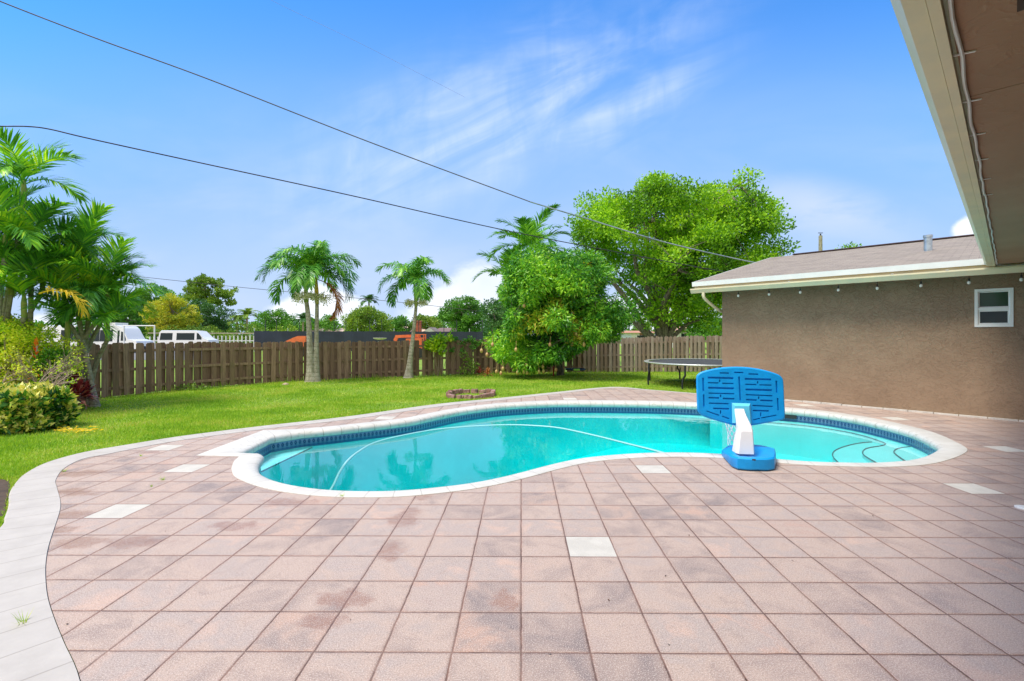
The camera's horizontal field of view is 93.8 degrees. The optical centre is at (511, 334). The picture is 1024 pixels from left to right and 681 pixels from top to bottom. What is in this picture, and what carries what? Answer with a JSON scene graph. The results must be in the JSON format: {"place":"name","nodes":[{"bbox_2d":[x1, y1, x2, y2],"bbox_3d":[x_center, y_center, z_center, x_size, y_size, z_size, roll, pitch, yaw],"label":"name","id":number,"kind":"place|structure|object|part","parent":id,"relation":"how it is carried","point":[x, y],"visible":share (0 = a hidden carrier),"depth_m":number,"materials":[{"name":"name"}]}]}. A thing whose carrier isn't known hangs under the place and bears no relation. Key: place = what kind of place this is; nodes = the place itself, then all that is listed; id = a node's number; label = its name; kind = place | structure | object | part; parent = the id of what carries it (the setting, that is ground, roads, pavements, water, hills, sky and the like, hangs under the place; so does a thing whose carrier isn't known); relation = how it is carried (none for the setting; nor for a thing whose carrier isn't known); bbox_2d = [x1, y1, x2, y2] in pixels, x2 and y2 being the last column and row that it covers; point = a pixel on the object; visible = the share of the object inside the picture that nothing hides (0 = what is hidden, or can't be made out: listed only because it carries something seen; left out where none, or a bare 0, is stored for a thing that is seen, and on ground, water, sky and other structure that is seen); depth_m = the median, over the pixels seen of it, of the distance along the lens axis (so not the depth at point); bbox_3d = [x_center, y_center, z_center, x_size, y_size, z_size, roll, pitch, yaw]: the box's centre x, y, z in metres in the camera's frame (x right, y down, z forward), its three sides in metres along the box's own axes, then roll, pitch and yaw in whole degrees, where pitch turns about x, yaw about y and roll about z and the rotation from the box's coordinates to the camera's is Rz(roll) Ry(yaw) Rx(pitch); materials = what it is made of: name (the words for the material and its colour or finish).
{"place":"outdoors","nodes":[
{"label":"outdoors","id":0,"kind":"place"},
{"bbox_2d":[65,369,93,394],"bbox_3d":[-10.558,1.310,11.622,0.868,0.981,0.869,0,0,1],"label":"ti plant","id":1,"kind":"object","parent":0,"point":[75,377],"visible":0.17,"depth_m":11.57,"materials":[{"name":"green plant"}]},
{"bbox_2d":[88,351,174,359],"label":"parking lot","id":2,"kind":"structure","parent":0,"point":[145,355],"depth_m":41.21,"materials":[{"name":"brown wood"}]},
{"bbox_2d":[43,323,153,348],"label":"shuttle bus","id":3,"kind":"object","parent":2,"relation":"on","point":[134,334],"visible":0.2,"depth_m":46.96,"materials":[{"name":"white metal"}]},
{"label":"window","id":4,"kind":"part","parent":3,"relation":"part of","materials":[{"name":"black glass"}]},
{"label":"window","id":5,"kind":"part","parent":3,"relation":"part of","materials":[{"name":"black glass"}]},
{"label":"window","id":6,"kind":"part","parent":3,"relation":"part of","materials":[{"name":"black glass"}]},
{"bbox_2d":[122,325,154,343],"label":"pipe frame","id":7,"kind":"object","parent":2,"relation":"on","point":[135,325],"visible":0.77,"depth_m":43.96,"materials":[{"name":"white paint"}]},
{"bbox_2d":[138,293,203,331],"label":"yellow tree","id":8,"kind":"object","parent":2,"relation":"on","point":[171,303],"visible":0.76,"depth_m":72.60,"materials":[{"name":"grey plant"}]},
{"bbox_2d":[158,330,218,345],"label":"passenger van","id":9,"kind":"object","parent":2,"relation":"on","point":[178,336],"visible":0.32,"depth_m":59.02,"materials":[{"name":"white metal"}]},
{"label":"window","id":10,"kind":"part","parent":9,"relation":"part of","materials":[{"name":"black glass"}]},
{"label":"window","id":11,"kind":"part","parent":9,"relation":"part of","materials":[{"name":"black glass"}]},
{"bbox_2d":[149,333,253,347],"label":"white railing","id":12,"kind":"object","parent":2,"relation":"on","point":[234,340],"visible":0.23,"depth_m":63.95,"materials":[{"name":"beige metal"}]},
{"bbox_2d":[227,315,245,336],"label":"distant palm","id":13,"kind":"object","parent":2,"relation":"on","point":[234,317],"visible":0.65,"depth_m":79.43,"materials":[{"name":"green plant"}]},
{"bbox_2d":[234,308,259,339],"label":"distant palm","id":14,"kind":"object","parent":2,"relation":"on","point":[246,312],"visible":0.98,"depth_m":77.69,"materials":[{"name":"green plant"}]},
{"bbox_2d":[0,1,529,201],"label":"overhead cable","id":15,"kind":"object","parent":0,"point":[253,96],"visible":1,"depth_m":13.63,"materials":[{"name":"grey metal"}]},
{"bbox_2d":[261,447,312,487],"bbox_3d":[-4.106,2.943,7.530,3.614,1.913,4.147,0,0,-13],"label":"pool step","id":16,"kind":"object","parent":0,"point":[293,467],"visible":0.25,"depth_m":7.87,"materials":[{"name":"paint"}]},
{"bbox_2d":[138,276,490,312],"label":"overhead cable","id":17,"kind":"object","parent":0,"point":[294,292],"visible":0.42,"depth_m":59.98,"materials":[{"name":"grey plastic"}]},
{"bbox_2d":[0,336,711,680],"bbox_3d":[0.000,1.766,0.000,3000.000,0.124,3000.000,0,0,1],"label":"lawn","id":18,"kind":"structure","parent":0,"point":[420,368],"depth_m":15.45,"materials":[{"name":"green plant"}]},
{"bbox_2d":[0,479,9,515],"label":"planting bed front","id":19,"kind":"object","parent":18,"relation":"on","point":[4,487],"visible":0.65,"depth_m":5.18,"materials":[{"name":"soil"}]},
{"bbox_2d":[0,379,83,434],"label":"variegated bush","id":20,"kind":"object","parent":18,"relation":"on","point":[32,408],"visible":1,"depth_m":8.64,"materials":[{"name":"green plant"}]},
{"bbox_2d":[25,347,74,386],"bbox_3d":[-10.392,1.039,10.842,0.746,1.581,0.839,0,0,-19],"label":"green shrub","id":21,"kind":"object","parent":18,"relation":"on","point":[50,356],"visible":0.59,"depth_m":10.69,"materials":[{"name":"green plant"}]},
{"bbox_2d":[70,386,86,405],"bbox_3d":[-10.132,1.473,11.000,0.800,0.656,0.795,0,0,1],"label":"ti plant","id":22,"kind":"object","parent":18,"relation":"on","point":[72,389],"visible":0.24,"depth_m":11.01,"materials":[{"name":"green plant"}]},
{"bbox_2d":[54,424,102,433],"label":"fallen leaves","id":23,"kind":"object","parent":18,"relation":"on","point":[68,429],"visible":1,"depth_m":8.59,"materials":[{"name":"yellow plant"}]},
{"bbox_2d":[67,377,99,409],"bbox_3d":[-10.125,1.393,11.201,0.870,0.816,0.698,0,0,-25],"label":"ti plant","id":24,"kind":"object","parent":18,"relation":"on","point":[79,385],"visible":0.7,"depth_m":11.19,"materials":[{"name":"red plant"}]},
{"bbox_2d":[77,380,106,408],"bbox_3d":[-10.113,1.437,11.352,0.860,0.728,0.784,0,0,-27],"label":"ti plant","id":25,"kind":"object","parent":18,"relation":"on","point":[88,391],"visible":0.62,"depth_m":11.39,"materials":[{"name":"red plant"}]},
{"bbox_2d":[73,297,148,331],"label":"round tree","id":26,"kind":"object","parent":18,"relation":"on","point":[124,319],"visible":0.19,"depth_m":90.71,"materials":[{"name":"green plant"}]},
{"bbox_2d":[128,283,190,336],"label":"round tree","id":27,"kind":"object","parent":18,"relation":"on","point":[149,296],"visible":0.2,"depth_m":96.74,"materials":[{"name":"green plant"}]},
{"bbox_2d":[71,341,306,397],"bbox_3d":[-10.175,1.052,16.103,0.705,1.696,7.081,0,0,35],"label":"wooden fence","id":28,"kind":"object","parent":18,"relation":"on","point":[212,363],"visible":0.84,"depth_m":15.89,"materials":[{"name":"brown wood"}]},
{"bbox_2d":[175,382,207,390],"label":"fence weed","id":29,"kind":"object","parent":18,"relation":"on","point":[188,386],"visible":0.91,"depth_m":15.47,"materials":[{"name":"green plant"}]},
{"bbox_2d":[177,298,235,334],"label":"dark tree","id":30,"kind":"object","parent":18,"relation":"on","point":[206,309],"visible":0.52,"depth_m":82.99,"materials":[{"name":"green plant"}]},
{"bbox_2d":[181,273,239,306],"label":"airy tree","id":31,"kind":"object","parent":18,"relation":"on","point":[190,289],"visible":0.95,"depth_m":93.58,"materials":[{"name":"green plant"}]},
{"bbox_2d":[143,323,297,343],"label":"hedge growth","id":32,"kind":"object","parent":18,"relation":"on","point":[241,327],"visible":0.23,"depth_m":72.98,"materials":[{"name":"green plant"}]},
{"bbox_2d":[249,308,297,337],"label":"dome tree","id":33,"kind":"object","parent":18,"relation":"on","point":[286,320],"visible":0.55,"depth_m":108.37,"materials":[{"name":"green plant"}]},
{"bbox_2d":[286,336,306,355],"bbox_3d":[-17.808,0.947,40.000,1.875,1.686,1.755,0,0,1],"label":"construction machine","id":34,"kind":"object","parent":18,"relation":"on","point":[303,339],"visible":0.08,"depth_m":39.40,"materials":[{"name":"orange paint"}]},
{"bbox_2d":[293,312,313,330],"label":"distant palm","id":35,"kind":"object","parent":18,"relation":"on","point":[302,317],"visible":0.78,"depth_m":89.55,"materials":[{"name":"green plant"}]},
{"bbox_2d":[255,240,361,381],"bbox_3d":[-7.706,-0.863,18.311,3.808,5.413,3.663,0,0,1],"label":"double palm","id":36,"kind":"object","parent":18,"relation":"on","point":[308,263],"visible":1,"depth_m":18.21,"materials":[{"name":"green plant"}]},
{"bbox_2d":[294,314,342,330],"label":"round tree","id":37,"kind":"object","parent":18,"relation":"on","point":[327,324],"visible":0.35,"depth_m":109.59,"materials":[{"name":"green plant"}]},
{"bbox_2d":[296,328,343,330],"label":"distant house","id":38,"kind":"structure","parent":18,"relation":"on","point":[342,329],"depth_m":110.22,"materials":[{"name":"white paint"}]},
{"bbox_2d":[0,387,696,680],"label":"patio edging","id":39,"kind":"object","parent":18,"relation":"on","point":[33,648],"visible":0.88,"depth_m":3.56,"materials":[{"name":"concrete"}]},
{"bbox_2d":[339,305,394,331],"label":"spreading tree","id":40,"kind":"object","parent":18,"relation":"on","point":[361,317],"visible":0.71,"depth_m":79.75,"materials":[{"name":"green plant"}]},
{"bbox_2d":[254,320,482,351],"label":"screened fence","id":41,"kind":"object","parent":18,"relation":"on","point":[261,337],"visible":0.47,"depth_m":48.19,"materials":[{"name":"black fabric"}]},
{"bbox_2d":[358,294,378,305],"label":"distant palm","id":42,"kind":"object","parent":18,"relation":"on","point":[367,298],"visible":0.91,"depth_m":83.56,"materials":[{"name":"green plant"}]},
{"bbox_2d":[389,315,411,331],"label":"round tree","id":43,"kind":"object","parent":18,"relation":"on","point":[399,323],"visible":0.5,"depth_m":98.04,"materials":[{"name":"green plant"}]},
{"bbox_2d":[394,334,425,357],"bbox_3d":[-8.122,0.870,38.001,2.547,1.840,1.765,0,0,1],"label":"construction machine","id":44,"kind":"object","parent":18,"relation":"on","point":[408,336],"visible":0.33,"depth_m":37.59,"materials":[{"name":"orange paint"}]},
{"bbox_2d":[374,255,451,377],"bbox_3d":[-4.111,-0.769,20.056,3.176,5.240,3.120,0,0,-45],"label":"single palm","id":45,"kind":"object","parent":18,"relation":"on","point":[414,273],"visible":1,"depth_m":19.89,"materials":[{"name":"green plant"}]},
{"bbox_2d":[408,313,442,328],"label":"round tree","id":46,"kind":"object","parent":18,"relation":"on","point":[430,321],"visible":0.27,"depth_m":102.73,"materials":[{"name":"green plant"}]},
{"bbox_2d":[425,327,438,331],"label":"distant house","id":47,"kind":"structure","parent":18,"relation":"on","point":[432,328],"depth_m":88.00,"materials":[{"name":"white paint"}]},
{"bbox_2d":[313,339,582,379],"bbox_3d":[-2.444,1.034,21.225,12.122,1.731,0.996,0,0,-20],"label":"wooden fence","id":48,"kind":"object","parent":18,"relation":"on","point":[374,359],"visible":0.56,"depth_m":20.21,"materials":[{"name":"brown wood"}]},
{"bbox_2d":[424,331,454,375],"bbox_3d":[-3.163,0.839,20.752,0.888,2.014,1.410,0,0,41],"label":"fence vine","id":49,"kind":"object","parent":48,"relation":"attached to","point":[435,342],"visible":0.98,"depth_m":20.62,"materials":[{"name":"green plant"}]},
{"bbox_2d":[449,335,484,363],"bbox_3d":[-2.079,0.923,21.655,1.744,1.842,0.740,0,0,-33],"label":"fence vine","id":50,"kind":"object","parent":48,"relation":"attached to","point":[478,342],"visible":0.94,"depth_m":21.61,"materials":[{"name":"green plant"}]},
{"bbox_2d":[436,295,487,331],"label":"oak tree","id":51,"kind":"object","parent":18,"relation":"on","point":[467,319],"visible":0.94,"depth_m":82.06,"materials":[{"name":"green plant"}]},
{"bbox_2d":[456,352,479,374],"bbox_3d":[-1.890,1.299,21.113,0.850,1.179,1.065,0,0,43],"label":"weedy shrub","id":52,"kind":"object","parent":18,"relation":"on","point":[471,368],"visible":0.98,"depth_m":21.09,"materials":[{"name":"green plant"}]},
{"bbox_2d":[446,389,495,398],"bbox_3d":[-1.198,1.719,13.927,1.415,0.179,1.663,0,0,1],"label":"fire pit","id":53,"kind":"object","parent":18,"relation":"on","point":[489,393],"visible":0.88,"depth_m":13.70,"materials":[{"name":"beige stone"}]},
{"bbox_2d":[482,367,492,375],"bbox_3d":[-1.080,1.635,20.789,0.709,0.500,0.909,0,0,1],"label":"bromeliad","id":54,"kind":"object","parent":18,"relation":"on","point":[487,370],"visible":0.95,"depth_m":20.79,"materials":[{"name":"red plant"}]},
{"bbox_2d":[17,311,979,341],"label":"wood","id":55,"kind":"object","parent":18,"relation":"on","point":[256,322],"visible":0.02,"depth_m":115.95,"materials":[{"name":"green plant"}]},
{"bbox_2d":[478,297,527,339],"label":"round tree","id":56,"kind":"object","parent":18,"relation":"on","point":[494,319],"visible":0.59,"depth_m":58.44,"materials":[{"name":"green plant"}]},
{"bbox_2d":[472,203,573,281],"bbox_3d":[0.547,-2.301,24.606,5.389,8.263,4.830,0,0,1],"label":"tall palm","id":57,"kind":"object","parent":18,"relation":"on","point":[528,226],"visible":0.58,"depth_m":23.99,"materials":[{"name":"green plant"}]},
{"bbox_2d":[480,239,642,376],"bbox_3d":[1.898,-1.055,19.893,6.500,5.909,4.812,0,0,1],"label":"mango tree","id":58,"kind":"object","parent":18,"relation":"on","point":[559,298],"visible":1,"depth_m":18.74,"materials":[{"name":"green plant"}]},
{"bbox_2d":[565,353,585,370],"bbox_3d":[2.731,0.726,20.598,0.890,1.585,0.895,0,0,1],"label":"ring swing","id":59,"kind":"object","parent":58,"relation":"hanging from","point":[576,369],"visible":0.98,"depth_m":20.40,"materials":[{"name":"black"}]},
{"bbox_2d":[631,321,653,331],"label":"round tree","id":60,"kind":"object","parent":18,"relation":"on","point":[635,328],"visible":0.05,"depth_m":88.25,"materials":[{"name":"green plant"}]},
{"bbox_2d":[583,335,721,372],"bbox_3d":[8.110,0.932,23.013,9.504,1.936,0.286,0,0,-1],"label":"wooden fence","id":61,"kind":"object","parent":18,"relation":"on","point":[635,353],"visible":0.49,"depth_m":22.95,"materials":[{"name":"brown wood"}]},
{"bbox_2d":[563,164,801,365],"bbox_3d":[9.260,-3.780,28.181,12.549,11.278,9.524,0,0,1],"label":"shade tree","id":62,"kind":"object","parent":18,"relation":"on","point":[715,218],"visible":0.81,"depth_m":25.91,"materials":[{"name":"green plant"}]},
{"bbox_2d":[644,358,721,388],"bbox_3d":[6.954,1.373,17.320,4.220,0.835,4.220,0,0,1],"label":"trampoline","id":63,"kind":"object","parent":18,"relation":"on","point":[684,362],"visible":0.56,"depth_m":17.05,"materials":[{"name":"grey metal"}]},
{"bbox_2d":[684,315,721,348],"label":"round tree","id":64,"kind":"object","parent":18,"relation":"on","point":[701,333],"visible":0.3,"depth_m":59.21,"materials":[{"name":"green plant"}]},
{"bbox_2d":[835,241,861,248],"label":"roof top tree","id":65,"kind":"object","parent":18,"relation":"on","point":[849,246],"visible":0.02,"depth_m":44.43,"materials":[{"name":"green plant"}]},
{"bbox_2d":[690,0,1023,420],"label":"house","id":66,"kind":"structure","parent":18,"relation":"on","point":[899,338],"depth_m":10.15,"materials":[{"name":"brown paint"}]},
{"bbox_2d":[701,272,1023,296],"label":"string lights","id":67,"kind":"object","parent":66,"relation":"hanging from","point":[1021,279],"visible":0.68,"depth_m":10.20,"materials":[{"name":"white plastic"}]},
{"bbox_2d":[947,0,1023,265],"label":"soffit cable","id":68,"kind":"object","parent":66,"relation":"attached to","point":[962,53],"visible":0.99,"depth_m":2.73,"materials":[{"name":"white paint"}]},
{"bbox_2d":[974,288,1013,326],"bbox_3d":[9.768,-0.547,9.714,0.118,0.774,0.556,0,0,-44],"label":"window","id":69,"kind":"structure","parent":66,"relation":"in","point":[994,307],"depth_m":9.70,"materials":[{"name":"white paint"}]},
{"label":"planting bed","id":70,"kind":"structure","parent":18,"relation":"on","visible":0},
{"bbox_2d":[26,337,43,384],"bbox_3d":[-10.538,0.914,10.609,0.394,1.733,0.393,0,0,1],"label":"croton","id":71,"kind":"object","parent":70,"relation":"on","point":[36,342],"visible":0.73,"depth_m":10.59,"materials":[{"name":"green plant"}]},
{"bbox_2d":[0,313,86,384],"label":"golden shrub","id":72,"kind":"object","parent":70,"relation":"on","point":[10,335],"visible":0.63,"depth_m":10.79,"materials":[{"name":"green plant"}]},
{"bbox_2d":[0,343,93,387],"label":"twiggy shrub","id":73,"kind":"object","parent":70,"relation":"on","point":[58,366],"visible":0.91,"depth_m":9.99,"materials":[{"name":"green plant"}]},
{"bbox_2d":[0,127,110,384],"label":"areca palm","id":74,"kind":"object","parent":70,"relation":"on","point":[31,220],"visible":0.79,"depth_m":10.96,"materials":[{"name":"green plant"}]},
{"bbox_2d":[0,197,167,406],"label":"areca palm","id":75,"kind":"object","parent":70,"relation":"on","point":[101,293],"visible":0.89,"depth_m":11.65,"materials":[{"name":"green plant"}]},
{"bbox_2d":[0,126,725,271],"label":"overhead cable","id":76,"kind":"object","parent":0,"point":[329,190],"visible":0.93,"depth_m":12.54,"materials":[{"name":"grey plastic"}]},
{"bbox_2d":[298,13,463,96],"bbox_3d":[-7.127,-14.353,24.080,11.755,0.950,0.231,0,0,-43],"label":"overhead cable","id":77,"kind":"object","parent":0,"point":[372,49],"visible":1,"depth_m":24.05,"materials":[{"name":"plastic"}]},
{"bbox_2d":[99,369,701,397],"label":"fence foot grass","id":78,"kind":"structure","parent":0,"point":[273,381],"depth_m":19.25,"materials":[{"name":"green plant"}]},
{"bbox_2d":[416,321,421,331],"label":"brick chimney","id":79,"kind":"object","parent":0,"point":[420,326],"visible":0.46,"depth_m":95.50,"materials":[{"name":"red brick"}]},
{"bbox_2d":[438,328,454,331],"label":"distant house","id":80,"kind":"structure","parent":0,"point":[444,329],"depth_m":94.65,"materials":[{"name":"pink paint"}]},
{"bbox_2d":[0,0,973,332],"label":"sky","id":81,"kind":"structure","parent":0,"point":[826,99],"materials":[{"name":"blue"}]},
{"bbox_2d":[46,388,1023,680],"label":"patio","id":82,"kind":"structure","parent":0,"point":[190,566],"depth_m":3.44,"materials":[{"name":"pink tile"}]},
{"bbox_2d":[12,454,343,623],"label":"weeds","id":83,"kind":"object","parent":82,"relation":"on","point":[31,611],"visible":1,"depth_m":2.84,"materials":[{"name":"green plant"}]},
{"bbox_2d":[196,400,966,497],"bbox_3d":[1.482,1.755,8.677,11.797,0.130,7.485,0,0,1],"label":"pool coping","id":84,"kind":"object","parent":82,"relation":"on","point":[248,462],"visible":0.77,"depth_m":7.44,"materials":[{"name":"concrete"}]},
{"bbox_2d":[696,367,784,469],"bbox_3d":[3.157,1.065,6.543,1.038,1.247,1.119,0,0,-23],"label":"basketball hoop","id":85,"kind":"object","parent":82,"relation":"on","point":[743,399],"visible":1,"depth_m":6.56,"materials":[{"name":"blue plastic"}]},
{"bbox_2d":[784,399,1023,421],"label":"wall kerb","id":86,"kind":"structure","parent":82,"relation":"on","point":[1005,419],"depth_m":10.57,"materials":[{"name":"concrete"}]},
{"bbox_2d":[1014,505,1023,509],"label":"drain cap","id":87,"kind":"object","parent":82,"relation":"on","point":[1020,507],"visible":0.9,"depth_m":4.71,"materials":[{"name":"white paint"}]},
{"bbox_2d":[621,331,654,337],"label":"distant house","id":88,"kind":"structure","parent":0,"point":[633,334],"depth_m":70.51,"materials":[{"name":"white paint"}]},
{"bbox_2d":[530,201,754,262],"bbox_3d":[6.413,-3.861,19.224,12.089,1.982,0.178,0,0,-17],"label":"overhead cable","id":89,"kind":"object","parent":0,"point":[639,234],"visible":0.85,"depth_m":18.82,"materials":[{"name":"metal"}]},
{"bbox_2d":[672,327,695,347],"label":"distant house","id":90,"kind":"structure","parent":0,"point":[682,335],"depth_m":66.44,"materials":[{"name":"white paint"}]},
{"bbox_2d":[572,443,827,461],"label":"pool floor","id":91,"kind":"structure","parent":0,"point":[670,447],"depth_m":11.39,"materials":[{"name":"paint"}]},
{"bbox_2d":[264,413,927,490],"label":"pool wall","id":92,"kind":"structure","parent":91,"relation":"on","point":[443,458],"depth_m":11.26,"materials":[{"name":"paint"}]},
{"bbox_2d":[254,407,935,473],"bbox_3d":[1.429,1.880,8.900,11.297,0.180,6.284,0,0,-11],"label":"pool tile band","id":93,"kind":"object","parent":92,"relation":"on","point":[367,435],"visible":0.34,"depth_m":9.94,"materials":[{"name":"blue tile"}]},
{"bbox_2d":[785,414,796,418],"bbox_3d":[6.263,1.855,10.882,0.346,0.085,0.018,0,0,33],"label":"pool skimmer","id":94,"kind":"object","parent":93,"relation":"attached to","point":[791,416],"visible":0.64,"depth_m":10.83,"materials":[{"name":"black plastic"}]},
{"bbox_2d":[668,415,904,462],"bbox_3d":[7.156,2.938,8.697,5.712,1.923,10.136,0,0,-19],"label":"pool step","id":95,"kind":"object","parent":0,"point":[823,443],"visible":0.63,"depth_m":10.46,"materials":[{"name":"paint"}]},
{"bbox_2d":[818,234,822,250],"bbox_3d":[21.898,-2.724,34.000,0.320,9.047,0.320,0,0,1],"label":"utility pole","id":96,"kind":"object","parent":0,"point":[820,246],"visible":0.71,"depth_m":33.90,"materials":[{"name":"brown wood"}]},
{"bbox_2d":[832,442,878,462],"bbox_3d":[7.533,2.974,6.707,4.794,1.853,5.100,0,0,1],"label":"pool step","id":97,"kind":"object","parent":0,"point":[851,453],"visible":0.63,"depth_m":8.31,"materials":[{"name":"paint"}]},
{"bbox_2d":[893,446,927,460],"bbox_3d":[7.705,2.933,6.543,3.244,1.933,4.180,0,0,1],"label":"pool step","id":98,"kind":"object","parent":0,"point":[905,453],"visible":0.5,"depth_m":7.99,"materials":[{"name":"paint"}]},
{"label":"pool water","id":99,"kind":"structure","parent":0,"visible":0},
{"bbox_2d":[329,424,661,489],"bbox_3d":[-0.497,1.908,8.251,5.061,0.070,3.404,0,0,-21],"label":"pool hose","id":100,"kind":"object","parent":99,"relation":"on","point":[382,440],"visible":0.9,"depth_m":9.00,"materials":[{"name":"white plastic"}]}
]}

